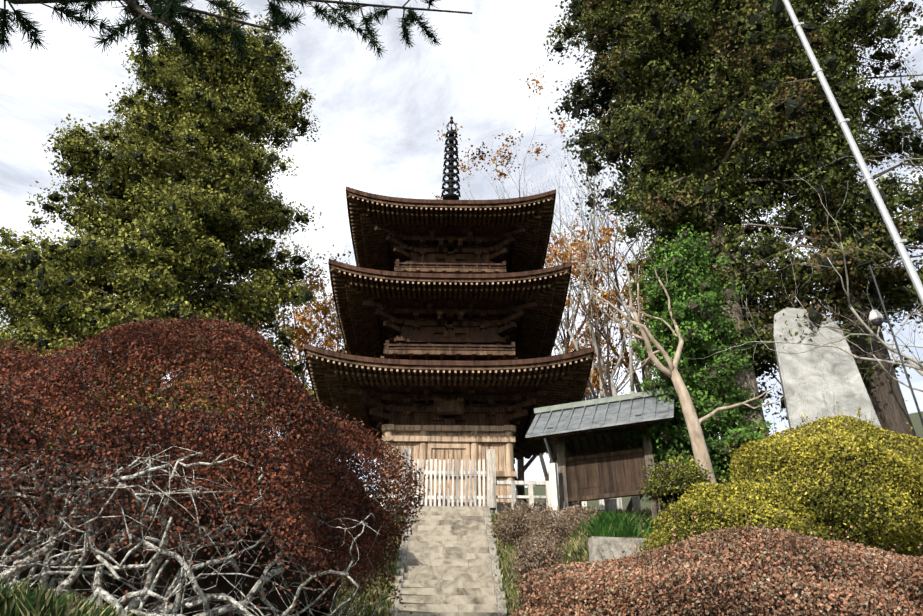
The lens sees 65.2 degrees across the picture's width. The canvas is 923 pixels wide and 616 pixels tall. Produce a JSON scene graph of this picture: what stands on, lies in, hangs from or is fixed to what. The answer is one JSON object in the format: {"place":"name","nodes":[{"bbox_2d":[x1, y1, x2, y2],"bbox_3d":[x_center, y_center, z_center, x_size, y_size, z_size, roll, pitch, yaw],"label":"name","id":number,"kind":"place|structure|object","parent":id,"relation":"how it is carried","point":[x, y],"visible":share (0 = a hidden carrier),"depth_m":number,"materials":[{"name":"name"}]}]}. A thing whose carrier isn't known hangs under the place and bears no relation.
{"place":"outdoors","nodes":[
{"label":"outdoors","id":0,"kind":"place"},
{"bbox_2d":[0,0,922,489],"label":"sky","id":1,"kind":"structure","parent":0,"point":[379,119],"materials":[{"name":"white"}]},
{"bbox_2d":[325,411,922,615],"bbox_3d":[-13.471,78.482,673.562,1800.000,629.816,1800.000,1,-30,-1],"label":"terrain","id":2,"kind":"structure","parent":0,"point":[914,418],"depth_m":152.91,"materials":[{"name":"soil"}]},
{"bbox_2d":[0,573,147,615],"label":"grass","id":3,"kind":"structure","parent":2,"relation":"on","point":[20,599],"depth_m":4.88,"materials":[{"name":"green plant"}]},
{"bbox_2d":[0,0,328,453],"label":"conifer tree","id":4,"kind":"object","parent":2,"relation":"on","point":[162,267],"depth_m":23.70,"materials":[{"name":"green plant"}]},
{"bbox_2d":[0,306,429,615],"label":"russet shrub","id":5,"kind":"object","parent":2,"relation":"on","point":[325,479],"depth_m":7.57,"materials":[{"name":"red plant"}]},
{"bbox_2d":[0,0,471,70],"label":"pine tree boughs","id":6,"kind":"object","parent":2,"relation":"on","point":[278,15],"depth_m":7.90,"materials":[{"name":"green plant"}]},
{"bbox_2d":[279,381,318,497],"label":"conifer tree","id":7,"kind":"object","parent":2,"relation":"on","point":[307,387],"depth_m":40.15,"materials":[{"name":"plant"}]},
{"bbox_2d":[321,515,405,615],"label":"bank grass","id":8,"kind":"structure","parent":2,"relation":"on","point":[382,609],"depth_m":13.55,"materials":[{"name":"green plant"}]},
{"bbox_2d":[228,65,663,511],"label":"low autumn trees","id":9,"kind":"object","parent":2,"relation":"on","point":[324,310],"depth_m":35.56,"materials":[{"name":"brown plant"}]},
{"bbox_2d":[389,506,506,615],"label":"stone steps","id":10,"kind":"structure","parent":2,"relation":"on","point":[447,545],"depth_m":15.28,"materials":[{"name":"beige stone"}]},
{"bbox_2d":[304,186,594,501],"bbox_3d":[-0.425,1.575,25.307,8.360,11.900,8.360,1,-30,-1],"label":"pagoda","id":11,"kind":"object","parent":2,"relation":"on","point":[449,314],"visible":0.81,"depth_m":23.16,"materials":[{"name":"brown wood"}]},
{"bbox_2d":[441,116,460,199],"bbox_3d":[-0.425,-5.851,29.595,0.900,5.550,0.900,1,-30,-1],"label":"pagoda finial","id":12,"kind":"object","parent":11,"relation":"on","point":[451,182],"depth_m":29.39,"materials":[{"name":"black metal"}]},
{"bbox_2d":[385,502,545,514],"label":"ground","id":13,"kind":"structure","parent":2,"relation":"on","point":[498,507],"depth_m":19.96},
{"bbox_2d":[364,448,622,510],"bbox_3d":[-0.352,4.666,19.655,9.320,1.655,0.240,1,-30,-1],"label":"gate fence","id":14,"kind":"object","parent":2,"relation":"on","point":[491,497],"visible":0.54,"depth_m":19.55,"materials":[{"name":"white wood"}]},
{"bbox_2d":[272,39,922,511],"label":"bare background trees","id":15,"kind":"object","parent":2,"relation":"on","point":[604,393],"depth_m":34.31,"materials":[{"name":"brown plant"}]},
{"bbox_2d":[525,387,682,524],"bbox_3d":[3.365,3.664,16.295,3.400,3.470,2.020,-12,-32,20],"label":"notice board","id":16,"kind":"object","parent":2,"relation":"on","point":[592,455],"visible":0.75,"depth_m":16.37,"materials":[{"name":"brown wood"}]},
{"bbox_2d":[576,509,665,551],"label":"grass tufts","id":17,"kind":"object","parent":2,"relation":"on","point":[626,525],"depth_m":13.25,"materials":[{"name":"green plant"}]},
{"bbox_2d":[588,536,655,577],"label":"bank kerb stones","id":18,"kind":"object","parent":2,"relation":"on","point":[617,546],"visible":0.21,"depth_m":11.00,"materials":[{"name":"grey stone"}]},
{"bbox_2d":[548,0,751,437],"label":"cedar tree","id":19,"kind":"object","parent":2,"relation":"on","point":[584,94],"depth_m":36.23,"materials":[{"name":"green plant"}]},
{"bbox_2d":[636,453,716,507],"bbox_3d":[4.184,3.387,14.082,1.534,1.026,1.566,1,-30,-1],"label":"small bush","id":20,"kind":"object","parent":2,"relation":"on","point":[661,477],"depth_m":13.78,"materials":[{"name":"green plant"}]},
{"bbox_2d":[488,506,879,615],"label":"bank grass","id":21,"kind":"structure","parent":2,"relation":"on","point":[572,547],"depth_m":14.31,"materials":[{"name":"green plant"}]},
{"bbox_2d":[490,496,602,606],"bbox_3d":[2.042,4.993,14.479,2.804,3.480,6.329,1,-30,-1],"label":"bush","id":22,"kind":"object","parent":21,"relation":"on","point":[536,542],"depth_m":14.57,"materials":[{"name":"brown plant"}]},
{"bbox_2d":[578,254,794,502],"bbox_3d":[4.793,1.403,15.207,3.817,6.804,2.506,-16,-33,25],"label":"crape myrtle tree","id":23,"kind":"object","parent":2,"relation":"on","point":[697,439],"visible":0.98,"depth_m":15.66,"materials":[{"name":"beige plant"}]},
{"bbox_2d":[623,222,776,494],"bbox_3d":[5.542,1.190,17.573,3.490,8.563,3.275,1,-30,-1],"label":"tree","id":24,"kind":"object","parent":2,"relation":"on","point":[680,251],"depth_m":16.95,"materials":[{"name":"green plant"}]},
{"bbox_2d":[496,509,922,615],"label":"pink shrub","id":25,"kind":"object","parent":2,"relation":"on","point":[592,585],"depth_m":5.93,"materials":[{"name":"plant"}]},
{"bbox_2d":[543,0,916,464],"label":"cedar tree","id":26,"kind":"object","parent":2,"relation":"on","point":[769,22],"depth_m":21.43,"materials":[{"name":"green plant"}]},
{"bbox_2d":[637,463,840,566],"bbox_3d":[4.025,3.315,10.388,2.876,1.796,2.621,1,-30,-1],"label":"azalea bush","id":27,"kind":"object","parent":2,"relation":"on","point":[738,509],"depth_m":9.87,"materials":[{"name":"yellow plant"}]},
{"bbox_2d":[635,0,922,461],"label":"cedar tree","id":28,"kind":"object","parent":2,"relation":"on","point":[901,299],"depth_m":22.10,"materials":[{"name":"green plant"}]},
{"bbox_2d":[698,110,922,391],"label":"bare tree","id":29,"kind":"object","parent":2,"relation":"on","point":[910,364],"visible":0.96,"depth_m":14.77,"materials":[{"name":"grey plant"}]},
{"bbox_2d":[723,401,922,561],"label":"bush","id":30,"kind":"object","parent":2,"relation":"on","point":[817,432],"depth_m":10.04,"materials":[{"name":"yellow plant"}]},
{"bbox_2d":[782,0,922,316],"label":"steel pole","id":31,"kind":"object","parent":2,"relation":"on","point":[898,241],"visible":1,"depth_m":9.60,"materials":[{"name":"grey metal"}]},
{"bbox_2d":[869,265,922,425],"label":"lamp post","id":32,"kind":"object","parent":2,"relation":"on","point":[876,319],"visible":1,"depth_m":13.13,"materials":[{"name":"grey metal"}]},
{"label":"monument plinth","id":33,"kind":"object","parent":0,"visible":0},
{"bbox_2d":[773,307,887,446],"bbox_3d":[8.930,2.189,17.641,2.120,5.077,0.434,-6,-32,12],"label":"stone monument","id":34,"kind":"object","parent":33,"relation":"on","point":[822,380],"visible":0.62,"depth_m":17.78,"materials":[{"name":"grey stone"}]}
]}

